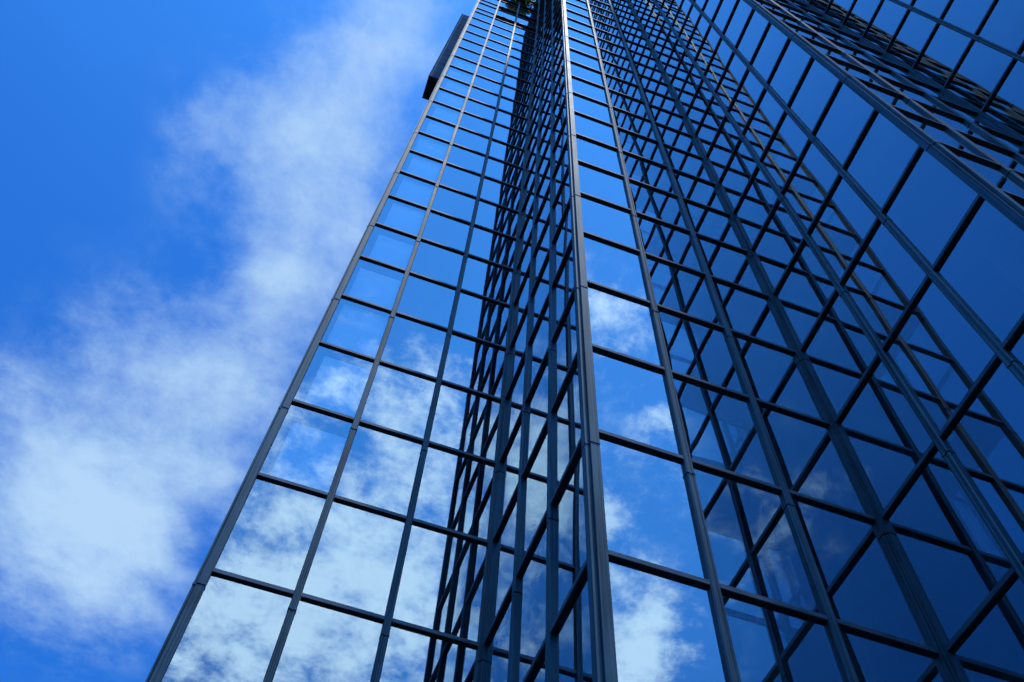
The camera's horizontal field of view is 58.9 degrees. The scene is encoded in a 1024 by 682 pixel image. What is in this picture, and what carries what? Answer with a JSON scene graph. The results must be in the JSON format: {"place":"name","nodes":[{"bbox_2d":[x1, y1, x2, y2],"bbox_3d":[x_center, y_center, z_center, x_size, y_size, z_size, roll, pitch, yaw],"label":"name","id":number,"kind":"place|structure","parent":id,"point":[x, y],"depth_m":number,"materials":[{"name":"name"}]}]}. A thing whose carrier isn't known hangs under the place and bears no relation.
{"place":"outdoors","nodes":[
{"label":"outdoors","id":0,"kind":"place"},
{"bbox_2d":[0,0,476,681],"label":"sky","id":1,"kind":"structure","parent":0,"point":[189,188],"materials":[{"name":"blue"}]},
{"bbox_2d":[145,0,1023,681],"bbox_3d":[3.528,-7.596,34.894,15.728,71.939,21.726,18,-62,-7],"label":"glass tower","id":2,"kind":"structure","parent":0,"point":[667,340],"depth_m":13.66,"materials":[{"name":"glass"}]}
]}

